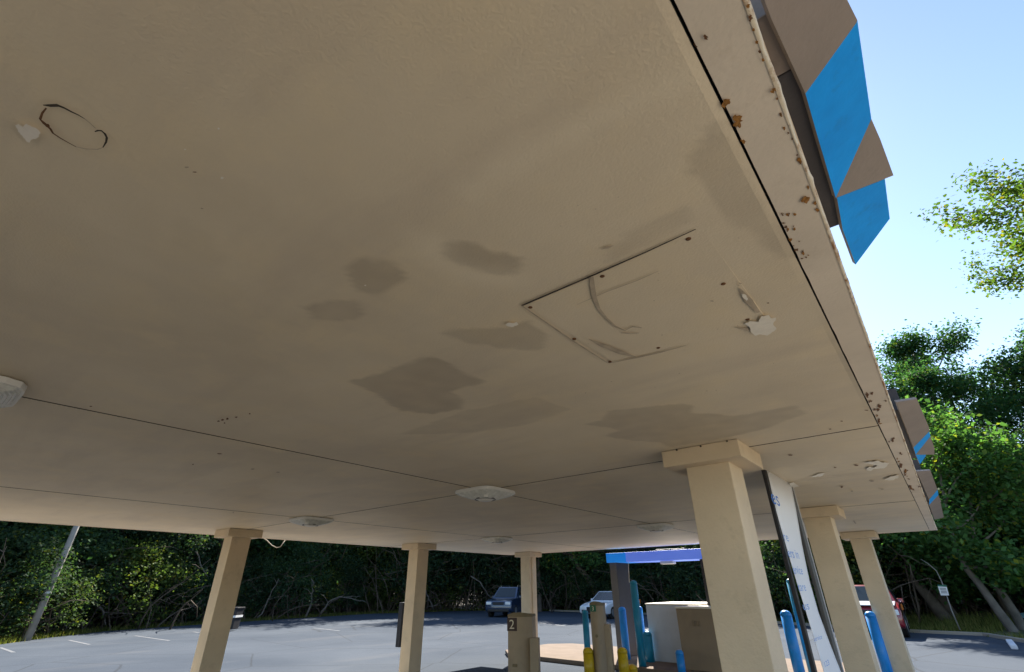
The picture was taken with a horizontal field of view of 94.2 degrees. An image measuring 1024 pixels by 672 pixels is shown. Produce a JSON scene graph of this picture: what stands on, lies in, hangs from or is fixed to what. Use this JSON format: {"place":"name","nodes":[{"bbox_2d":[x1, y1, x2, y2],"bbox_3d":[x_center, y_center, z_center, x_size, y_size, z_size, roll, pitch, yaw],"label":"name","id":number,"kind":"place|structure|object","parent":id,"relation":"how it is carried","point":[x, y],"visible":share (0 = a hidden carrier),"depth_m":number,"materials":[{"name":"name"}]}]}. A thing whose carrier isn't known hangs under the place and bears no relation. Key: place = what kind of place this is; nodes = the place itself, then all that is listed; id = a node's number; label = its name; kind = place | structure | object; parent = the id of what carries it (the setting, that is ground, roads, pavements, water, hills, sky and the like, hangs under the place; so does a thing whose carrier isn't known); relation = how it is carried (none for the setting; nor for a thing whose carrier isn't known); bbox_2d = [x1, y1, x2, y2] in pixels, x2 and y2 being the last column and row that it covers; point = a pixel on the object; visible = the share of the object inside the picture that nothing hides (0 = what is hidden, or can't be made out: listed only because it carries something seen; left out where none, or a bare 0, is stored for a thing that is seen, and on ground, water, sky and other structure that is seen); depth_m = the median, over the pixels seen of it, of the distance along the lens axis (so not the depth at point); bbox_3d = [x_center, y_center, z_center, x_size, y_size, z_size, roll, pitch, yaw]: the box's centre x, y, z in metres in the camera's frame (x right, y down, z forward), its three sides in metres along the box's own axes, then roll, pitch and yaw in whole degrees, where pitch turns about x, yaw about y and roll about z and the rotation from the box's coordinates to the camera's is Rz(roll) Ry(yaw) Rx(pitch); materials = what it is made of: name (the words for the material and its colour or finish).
{"place":"outdoors","nodes":[
{"label":"outdoors","id":0,"kind":"place"},
{"bbox_2d":[0,611,1023,671],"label":"parking lot","id":1,"kind":"structure","parent":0,"point":[464,641],"depth_m":16.13,"materials":[{"name":"grey asphalt"}]},
{"bbox_2d":[230,607,244,629],"bbox_3d":[-13.975,14.025,23.652,0.840,0.945,0.780,0,-28,-1],"label":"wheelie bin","id":2,"kind":"object","parent":1,"relation":"on","point":[237,615],"visible":0.5,"depth_m":23.53,"materials":[{"name":"black plastic"}]},
{"bbox_2d":[485,586,520,616],"bbox_3d":[-0.164,19.532,35.057,2.290,1.994,4.831,-10,-29,17],"label":"parked car","id":3,"kind":"object","parent":1,"relation":"on","point":[505,600],"visible":0.66,"depth_m":33.53,"materials":[{"name":"blue paint"}]},
{"bbox_2d":[507,612,540,671],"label":"number kiosk","id":4,"kind":"object","parent":1,"relation":"on","point":[523,648],"visible":1,"depth_m":10.33,"materials":[{"name":"beige metal"}]},
{"bbox_2d":[582,610,590,647],"bbox_3d":[1.847,7.485,11.739,0.209,1.266,0.206,-21,-34,34],"label":"bollard","id":5,"kind":"object","parent":1,"relation":"on","point":[586,632],"visible":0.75,"depth_m":11.79,"materials":[{"name":"teal metal"}]},
{"bbox_2d":[583,647,594,671],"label":"bollard","id":6,"kind":"object","parent":1,"relation":"on","point":[588,657],"visible":1,"depth_m":10.15,"materials":[{"name":"yellow metal"}]},
{"bbox_2d":[589,601,614,671],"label":"number kiosk","id":7,"kind":"object","parent":1,"relation":"on","point":[602,645],"visible":1,"depth_m":10.32,"materials":[{"name":"beige metal"}]},
{"bbox_2d":[580,591,640,618],"bbox_3d":[6.676,18.136,32.114,2.268,1.604,4.992,-21,-34,34],"label":"parked car","id":8,"kind":"object","parent":1,"relation":"on","point":[606,597],"visible":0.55,"depth_m":31.13,"materials":[{"name":"white paint"}]},
{"bbox_2d":[617,647,628,671],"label":"bollard","id":9,"kind":"object","parent":1,"relation":"on","point":[622,654],"visible":1,"depth_m":10.22,"materials":[{"name":"yellow metal"}]},
{"bbox_2d":[505,643,844,671],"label":"drive island","id":10,"kind":"structure","parent":1,"relation":"on","point":[569,653],"depth_m":12.54,"materials":[{"name":"concrete"}]},
{"bbox_2d":[618,607,630,659],"bbox_3d":[2.994,7.947,12.655,0.270,1.294,0.266,-21,-34,34],"label":"bollard","id":11,"kind":"object","parent":10,"relation":"on","point":[623,628],"visible":0.7,"depth_m":12.64,"materials":[{"name":"blue metal"}]},
{"bbox_2d":[630,580,646,666],"bbox_3d":[3.099,7.084,11.698,0.243,1.920,0.239,-21,-34,34],"label":"bollard","id":12,"kind":"object","parent":10,"relation":"on","point":[638,626],"visible":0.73,"depth_m":11.63,"materials":[{"name":"teal metal"}]},
{"bbox_2d":[643,631,654,661],"bbox_3d":[3.478,7.935,12.077,0.297,0.765,0.292,-21,-34,34],"label":"bollard","id":13,"kind":"object","parent":10,"relation":"on","point":[648,647],"visible":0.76,"depth_m":12.02,"materials":[{"name":"teal metal"}]},
{"bbox_2d":[606,548,709,656],"bbox_3d":[4.139,7.222,12.794,2.890,2.690,0.860,-21,-34,34],"label":"header frame","id":14,"kind":"object","parent":10,"relation":"on","point":[619,574],"visible":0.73,"depth_m":13.30,"materials":[{"name":"blue paint"}]},
{"bbox_2d":[645,602,706,662],"bbox_3d":[4.721,7.874,12.633,1.450,1.381,1.930,-21,-34,34],"label":"utility cabinet","id":15,"kind":"object","parent":10,"relation":"on","point":[663,627],"visible":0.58,"depth_m":12.18,"materials":[{"name":"white metal"}]},
{"bbox_2d":[675,605,721,671],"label":"utility cabinet","id":16,"kind":"object","parent":10,"relation":"on","point":[699,645],"visible":0.49,"depth_m":10.88,"materials":[{"name":"brown metal"}]},
{"bbox_2d":[780,610,804,671],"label":"bollard","id":17,"kind":"object","parent":10,"relation":"on","point":[792,642],"visible":1,"depth_m":9.84,"materials":[{"name":"blue metal"}]},
{"bbox_2d":[786,579,810,671],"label":"bollard","id":18,"kind":"object","parent":10,"relation":"on","point":[799,628],"visible":0.34,"depth_m":10.29,"materials":[{"name":"blue metal"}]},
{"bbox_2d":[675,650,685,671],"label":"bollard","id":19,"kind":"object","parent":1,"relation":"on","point":[680,660],"visible":1,"depth_m":10.31,"materials":[{"name":"blue metal"}]},
{"bbox_2d":[549,610,1023,642],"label":"kerb","id":20,"kind":"structure","parent":1,"relation":"on","point":[1016,639],"depth_m":19.16,"materials":[{"name":"concrete"}]},
{"bbox_2d":[865,611,892,671],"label":"bollard","id":21,"kind":"object","parent":1,"relation":"on","point":[878,643],"visible":1,"depth_m":9.01,"materials":[{"name":"blue metal"}]},
{"bbox_2d":[854,585,909,637],"bbox_3d":[15.427,11.663,20.300,2.311,1.853,4.884,-19,-33,32],"label":"parked car","id":22,"kind":"object","parent":1,"relation":"on","point":[866,605],"visible":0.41,"depth_m":19.04,"materials":[{"name":"red paint"}]},
{"bbox_2d":[0,593,1023,643],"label":"woodland floor","id":23,"kind":"structure","parent":0,"point":[354,610],"depth_m":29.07,"materials":[{"name":"green plant"}]},
{"bbox_2d":[0,522,43,578],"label":"shrub","id":24,"kind":"object","parent":23,"relation":"on","point":[14,545],"visible":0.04,"depth_m":20.86,"materials":[{"name":"green plant"}]},
{"bbox_2d":[0,584,48,640],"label":"shrub","id":25,"kind":"object","parent":23,"relation":"on","point":[5,628],"visible":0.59,"depth_m":19.79,"materials":[{"name":"green plant"}]},
{"bbox_2d":[0,521,88,637],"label":"shrub","id":26,"kind":"object","parent":23,"relation":"on","point":[33,541],"visible":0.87,"depth_m":20.11,"materials":[{"name":"green plant"}]},
{"bbox_2d":[0,521,91,586],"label":"deciduous tree","id":27,"kind":"object","parent":23,"relation":"on","point":[54,528],"visible":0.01,"depth_m":22.66,"materials":[{"name":"green plant"}]},
{"bbox_2d":[0,521,93,603],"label":"shrub","id":28,"kind":"object","parent":23,"relation":"on","point":[62,532],"visible":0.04,"depth_m":22.85,"materials":[{"name":"green plant"}]},
{"bbox_2d":[23,526,79,640],"bbox_3d":[-19.611,8.809,21.487,0.277,8.349,2.200,-21,-34,34],"label":"utility pole","id":29,"kind":"object","parent":23,"relation":"on","point":[32,627],"visible":0.48,"depth_m":20.12,"materials":[{"name":"grey wood"}]},
{"bbox_2d":[0,557,114,639],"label":"shrub","id":30,"kind":"object","parent":23,"relation":"on","point":[78,596],"visible":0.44,"depth_m":21.89,"materials":[{"name":"green plant"}]},
{"bbox_2d":[2,526,208,633],"bbox_3d":[-22.596,12.383,24.482,6.728,5.241,10.514,-25,-36,38],"label":"shrub","id":31,"kind":"object","parent":23,"relation":"on","point":[94,549],"visible":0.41,"depth_m":24.52,"materials":[{"name":"green plant"}]},
{"bbox_2d":[56,532,211,628],"bbox_3d":[-20.933,13.965,26.505,7.699,5.483,7.544,10,-30,-19],"label":"shrub","id":32,"kind":"object","parent":23,"relation":"on","point":[136,553],"visible":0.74,"depth_m":26.30,"materials":[{"name":"green plant"}]},
{"bbox_2d":[57,527,248,623],"bbox_3d":[-22.783,13.998,30.089,7.821,7.362,9.782,-18,-33,29],"label":"shrub","id":33,"kind":"object","parent":23,"relation":"on","point":[120,532],"visible":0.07,"depth_m":27.83,"materials":[{"name":"green plant"}]},
{"bbox_2d":[111,531,223,620],"bbox_3d":[-24.133,14.512,33.627,10.860,9.682,11.276,2,-28,-4],"label":"shrub","id":34,"kind":"object","parent":23,"relation":"on","point":[212,547],"visible":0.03,"depth_m":30.10,"materials":[{"name":"green plant"}]},
{"bbox_2d":[105,532,271,624],"bbox_3d":[-19.967,14.516,29.837,6.106,6.490,7.638,-19,-33,31],"label":"shrub","id":35,"kind":"object","parent":23,"relation":"on","point":[197,537],"visible":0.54,"depth_m":28.42,"materials":[{"name":"green plant"}]},
{"bbox_2d":[159,570,255,623],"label":"shrub","id":36,"kind":"object","parent":23,"relation":"on","point":[190,616],"visible":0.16,"depth_m":29.30,"materials":[{"name":"green plant"}]},
{"bbox_2d":[192,551,297,620],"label":"shrub","id":37,"kind":"object","parent":23,"relation":"on","point":[250,563],"visible":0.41,"depth_m":32.35,"materials":[{"name":"green plant"}]},
{"bbox_2d":[208,538,292,596],"bbox_3d":[-21.867,8.939,35.115,14.600,21.533,14.500,-11,-30,19],"label":"deciduous tree","id":38,"kind":"object","parent":23,"relation":"on","point":[264,542],"depth_m":33.43,"materials":[{"name":"green plant"}]},
{"bbox_2d":[209,538,334,615],"bbox_3d":[-18.698,16.453,35.485,10.192,8.022,10.583,3,-28,-6],"label":"shrub","id":39,"kind":"object","parent":23,"relation":"on","point":[260,551],"visible":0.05,"depth_m":35.30,"materials":[{"name":"green plant"}]},
{"bbox_2d":[239,554,346,619],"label":"shrub","id":40,"kind":"object","parent":23,"relation":"on","point":[279,567],"visible":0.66,"depth_m":33.75,"materials":[{"name":"green plant"}]},
{"bbox_2d":[248,541,340,616],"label":"shrub","id":41,"kind":"object","parent":23,"relation":"on","point":[305,552],"visible":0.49,"depth_m":36.41,"materials":[{"name":"green plant"}]},
{"bbox_2d":[253,542,364,611],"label":"shrub","id":42,"kind":"object","parent":23,"relation":"on","point":[335,555],"visible":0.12,"depth_m":39.95,"materials":[{"name":"green plant"}]},
{"bbox_2d":[275,565,348,615],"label":"shrub","id":43,"kind":"object","parent":23,"relation":"on","point":[329,597],"visible":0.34,"depth_m":37.37,"materials":[{"name":"green plant"}]},
{"bbox_2d":[306,542,355,602],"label":"deciduous tree","id":44,"kind":"object","parent":23,"relation":"on","point":[340,553],"visible":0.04,"depth_m":41.02,"materials":[{"name":"green plant"}]},
{"bbox_2d":[312,555,374,613],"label":"shrub","id":45,"kind":"object","parent":23,"relation":"on","point":[352,569],"visible":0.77,"depth_m":39.34,"materials":[{"name":"green plant"}]},
{"bbox_2d":[319,544,396,611],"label":"shrub","id":46,"kind":"object","parent":23,"relation":"on","point":[370,572],"visible":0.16,"depth_m":42.74,"materials":[{"name":"green plant"}]},
{"bbox_2d":[351,587,388,612],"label":"shrub","id":47,"kind":"object","parent":23,"relation":"on","point":[369,600],"visible":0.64,"depth_m":41.48,"materials":[{"name":"green plant"}]},
{"bbox_2d":[365,549,433,613],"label":"shrub","id":48,"kind":"object","parent":23,"relation":"on","point":[390,594],"visible":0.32,"depth_m":41.61,"materials":[{"name":"green plant"}]},
{"bbox_2d":[351,546,463,608],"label":"shrub","id":49,"kind":"object","parent":23,"relation":"on","point":[368,560],"visible":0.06,"depth_m":43.67,"materials":[{"name":"green plant"}]},
{"bbox_2d":[380,561,483,611],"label":"shrub","id":50,"kind":"object","parent":23,"relation":"on","point":[439,597],"visible":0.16,"depth_m":42.59,"materials":[{"name":"green plant"}]},
{"bbox_2d":[425,565,468,609],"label":"shrub","id":51,"kind":"object","parent":23,"relation":"on","point":[453,606],"visible":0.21,"depth_m":43.83,"materials":[{"name":"green plant"}]},
{"bbox_2d":[429,552,485,608],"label":"shrub","id":52,"kind":"object","parent":23,"relation":"on","point":[465,587],"visible":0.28,"depth_m":44.12,"materials":[{"name":"green plant"}]},
{"bbox_2d":[438,558,505,610],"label":"shrub","id":53,"kind":"object","parent":23,"relation":"on","point":[478,603],"visible":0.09,"depth_m":44.19,"materials":[{"name":"green plant"}]},
{"bbox_2d":[462,563,507,607],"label":"shrub","id":54,"kind":"object","parent":23,"relation":"on","point":[484,585],"visible":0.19,"depth_m":43.94,"materials":[{"name":"green plant"}]},
{"bbox_2d":[470,553,520,601],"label":"shrub","id":55,"kind":"object","parent":23,"relation":"on","point":[495,573],"visible":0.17,"depth_m":43.57,"materials":[{"name":"green plant"}]},
{"bbox_2d":[503,553,573,608],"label":"shrub","id":56,"kind":"object","parent":23,"relation":"on","point":[517,580],"visible":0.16,"depth_m":41.48,"materials":[{"name":"green plant"}]},
{"bbox_2d":[536,553,597,612],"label":"shrub","id":57,"kind":"object","parent":23,"relation":"on","point":[546,585],"visible":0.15,"depth_m":41.45,"materials":[{"name":"green plant"}]},
{"bbox_2d":[541,559,598,608],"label":"shrub","id":58,"kind":"object","parent":23,"relation":"on","point":[564,580],"visible":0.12,"depth_m":41.01,"materials":[{"name":"green plant"}]},
{"bbox_2d":[549,562,606,609],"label":"shrub","id":59,"kind":"object","parent":23,"relation":"on","point":[573,586],"visible":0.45,"depth_m":40.75,"materials":[{"name":"green plant"}]},
{"bbox_2d":[562,553,611,608],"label":"shrub","id":60,"kind":"object","parent":23,"relation":"on","point":[597,583],"visible":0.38,"depth_m":39.58,"materials":[{"name":"green plant"}]},
{"bbox_2d":[542,550,645,609],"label":"shrub","id":61,"kind":"object","parent":23,"relation":"on","point":[584,567],"visible":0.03,"depth_m":41.41,"materials":[{"name":"green plant"}]},
{"bbox_2d":[575,568,665,609],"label":"shrub","id":62,"kind":"object","parent":23,"relation":"on","point":[660,596],"visible":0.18,"depth_m":38.26,"materials":[{"name":"green plant"}]},
{"bbox_2d":[597,547,701,605],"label":"shrub","id":63,"kind":"object","parent":23,"relation":"on","point":[641,594],"visible":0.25,"depth_m":36.42,"materials":[{"name":"green plant"}]},
{"bbox_2d":[620,547,697,600],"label":"shrub","id":64,"kind":"object","parent":23,"relation":"on","point":[637,564],"visible":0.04,"depth_m":37.92,"materials":[{"name":"green plant"}]},
{"bbox_2d":[677,561,783,610],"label":"shrub","id":65,"kind":"object","parent":23,"relation":"on","point":[698,588],"visible":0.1,"depth_m":30.72,"materials":[{"name":"green plant"}]},
{"bbox_2d":[848,532,950,612],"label":"shrub","id":66,"kind":"object","parent":23,"relation":"on","point":[921,600],"visible":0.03,"depth_m":27.13,"materials":[{"name":"green plant"}]},
{"bbox_2d":[890,538,986,615],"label":"shrub","id":67,"kind":"object","parent":23,"relation":"on","point":[909,597],"visible":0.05,"depth_m":27.65,"materials":[{"name":"green plant"}]},
{"bbox_2d":[871,308,1023,448],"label":"deciduous tree","id":68,"kind":"object","parent":23,"relation":"on","point":[901,352],"visible":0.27,"depth_m":39.70,"materials":[{"name":"green plant"}]},
{"bbox_2d":[885,359,1023,505],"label":"deciduous tree","id":69,"kind":"object","parent":23,"relation":"on","point":[924,381],"visible":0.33,"depth_m":33.67,"materials":[{"name":"green plant"}]},
{"bbox_2d":[918,398,1023,617],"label":"deciduous tree","id":70,"kind":"object","parent":23,"relation":"on","point":[1003,606],"visible":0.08,"depth_m":26.65,"materials":[{"name":"green plant"}]},
{"bbox_2d":[950,421,1023,587],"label":"deciduous tree","id":71,"kind":"object","parent":23,"relation":"on","point":[1021,540],"visible":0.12,"depth_m":25.35,"materials":[{"name":"green plant"}]},
{"bbox_2d":[950,511,1023,614],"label":"shrub","id":72,"kind":"object","parent":23,"relation":"on","point":[1018,601],"visible":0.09,"depth_m":26.35,"materials":[{"name":"green plant"}]},
{"bbox_2d":[951,349,1023,459],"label":"deciduous tree","id":73,"kind":"object","parent":23,"relation":"on","point":[1015,424],"visible":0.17,"depth_m":32.65,"materials":[{"name":"green plant"}]},
{"bbox_2d":[952,323,1023,425],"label":"deciduous tree","id":74,"kind":"object","parent":23,"relation":"on","point":[1015,372],"visible":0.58,"depth_m":34.29,"materials":[{"name":"green plant"}]},
{"bbox_2d":[978,315,1023,440],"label":"deciduous tree","id":75,"kind":"object","parent":23,"relation":"on","point":[1015,391],"visible":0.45,"depth_m":33.51,"materials":[{"name":"green plant"}]},
{"bbox_2d":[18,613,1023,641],"bbox_3d":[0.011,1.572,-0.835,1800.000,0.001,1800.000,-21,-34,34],"label":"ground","id":76,"kind":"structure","parent":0,"point":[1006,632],"depth_m":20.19,"materials":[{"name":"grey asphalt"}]},
{"bbox_2d":[345,546,459,611],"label":"shrub","id":77,"kind":"object","parent":76,"relation":"on","point":[402,579],"visible":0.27,"depth_m":41.43,"materials":[{"name":"green plant"}]},
{"bbox_2d":[434,551,514,609],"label":"shrub","id":78,"kind":"object","parent":76,"relation":"on","point":[453,554],"visible":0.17,"depth_m":42.95,"materials":[{"name":"green plant"}]},
{"bbox_2d":[536,552,567,611],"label":"leaning tree","id":79,"kind":"object","parent":76,"relation":"on","point":[539,597],"visible":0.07,"depth_m":41.45,"materials":[{"name":"green plant"}]},
{"bbox_2d":[542,550,605,595],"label":"leaning tree","id":80,"kind":"object","parent":76,"relation":"on","point":[575,560],"visible":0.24,"depth_m":40.16,"materials":[{"name":"green plant"}]},
{"bbox_2d":[640,544,705,601],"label":"shrub","id":81,"kind":"object","parent":76,"relation":"on","point":[674,570],"visible":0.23,"depth_m":33.03,"materials":[{"name":"green plant"}]},
{"bbox_2d":[764,560,802,619],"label":"shrub","id":82,"kind":"object","parent":76,"relation":"on","point":[778,605],"visible":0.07,"depth_m":28.01,"materials":[{"name":"green plant"}]},
{"bbox_2d":[759,540,829,619],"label":"shrub","id":83,"kind":"object","parent":76,"relation":"on","point":[772,557],"visible":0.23,"depth_m":27.04,"materials":[{"name":"green plant"}]},
{"bbox_2d":[769,533,919,621],"bbox_3d":[17.343,12.910,27.366,7.091,6.540,8.869,-2,-28,3],"label":"shrub","id":84,"kind":"object","parent":76,"relation":"on","point":[851,552],"visible":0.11,"depth_m":25.23,"materials":[{"name":"green plant"}]},
{"bbox_2d":[761,531,947,624],"bbox_3d":[19.370,11.726,26.896,8.335,7.853,10.424,9,-29,-17],"label":"shrub","id":85,"kind":"object","parent":76,"relation":"on","point":[888,573],"visible":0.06,"depth_m":25.11,"materials":[{"name":"green plant"}]},
{"bbox_2d":[845,482,987,619],"bbox_3d":[21.129,11.304,27.305,6.026,10.107,8.585,15,-31,-26],"label":"leaning tree","id":86,"kind":"object","parent":76,"relation":"on","point":[936,607],"visible":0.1,"depth_m":24.93,"materials":[{"name":"green plant"}]},
{"bbox_2d":[902,399,987,617],"bbox_3d":[22.902,10.104,27.514,10.170,12.466,7.341,-21,-34,34],"label":"leaning tree","id":87,"kind":"object","parent":76,"relation":"on","point":[941,599],"visible":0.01,"depth_m":25.93,"materials":[{"name":"green plant"}]},
{"bbox_2d":[876,416,1023,629],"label":"leaning tree","id":88,"kind":"object","parent":76,"relation":"on","point":[976,549],"visible":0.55,"depth_m":22.62,"materials":[{"name":"green plant"}]},
{"bbox_2d":[894,394,1023,631],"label":"leaning tree","id":89,"kind":"object","parent":76,"relation":"on","point":[940,427],"visible":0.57,"depth_m":22.78,"materials":[{"name":"green plant"}]},
{"bbox_2d":[910,158,1023,303],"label":"roadside tree","id":90,"kind":"object","parent":76,"relation":"on","point":[1015,192],"visible":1,"depth_m":14.43,"materials":[{"name":"green plant"}]},
{"bbox_2d":[830,0,1023,442],"label":"sky","id":91,"kind":"structure","parent":0,"point":[945,78],"materials":[{"name":"blue"}]},
{"label":"drive apron","id":92,"kind":"structure","parent":0,"visible":0},
{"bbox_2d":[0,0,936,671],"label":"drive through canopy","id":93,"kind":"object","parent":92,"relation":"on","point":[400,272],"visible":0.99,"depth_m":1.84,"materials":[{"name":"paint"}]},
{"bbox_2d":[0,375,26,407],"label":"ceiling light","id":94,"kind":"object","parent":93,"relation":"attached to","point":[12,391],"visible":1,"depth_m":2.55,"materials":[{"name":"white plastic"}]},
{"bbox_2d":[289,516,333,526],"bbox_3d":[-3.185,2.959,7.531,0.550,0.116,0.550,-21,-34,34],"label":"ceiling light","id":95,"kind":"object","parent":93,"relation":"attached to","point":[308,521],"visible":1,"depth_m":7.40,"materials":[{"name":"white plastic"}]},
{"bbox_2d":[395,602,404,646],"bbox_3d":[-2.723,7.094,11.706,0.140,0.940,0.140,-21,-34,34],"label":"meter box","id":96,"kind":"object","parent":93,"relation":"attached to","point":[400,624],"visible":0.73,"depth_m":11.65,"materials":[{"name":"black paint"}]},
{"bbox_2d":[455,485,514,501],"bbox_3d":[-0.306,1.839,5.459,0.550,0.116,0.550,-21,-34,34],"label":"ceiling light","id":97,"kind":"object","parent":93,"relation":"attached to","point":[486,493],"visible":1,"depth_m":5.32,"materials":[{"name":"white plastic"}]},
{"bbox_2d":[637,523,673,531],"bbox_3d":[2.602,3.478,8.586,0.550,0.116,0.550,-21,-34,34],"label":"ceiling light","id":98,"kind":"object","parent":93,"relation":"attached to","point":[657,527],"visible":1,"depth_m":8.45,"materials":[{"name":"white plastic"}]},
{"bbox_2d":[750,0,892,264],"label":"sign panel","id":99,"kind":"object","parent":93,"relation":"attached to","point":[814,49],"visible":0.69,"depth_m":1.24,"materials":[{"name":"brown metal"}]},
{"bbox_2d":[887,388,933,463],"bbox_3d":[3.391,0.778,3.999,0.197,0.186,2.482,-21,-34,34],"label":"sign panel","id":100,"kind":"object","parent":93,"relation":"attached to","point":[913,424],"visible":0.83,"depth_m":3.72,"materials":[{"name":"brown metal"}]},
{"bbox_2d":[912,459,943,518],"bbox_3d":[6.225,2.380,7.046,0.175,0.194,5.922,-21,-34,34],"label":"sign panel","id":101,"kind":"object","parent":93,"relation":"attached to","point":[928,485],"visible":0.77,"depth_m":6.22,"materials":[{"name":"brown metal"}]},
{"bbox_2d":[761,470,843,671],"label":"banner stand","id":102,"kind":"object","parent":92,"relation":"on","point":[788,520],"visible":0.95,"depth_m":4.47,"materials":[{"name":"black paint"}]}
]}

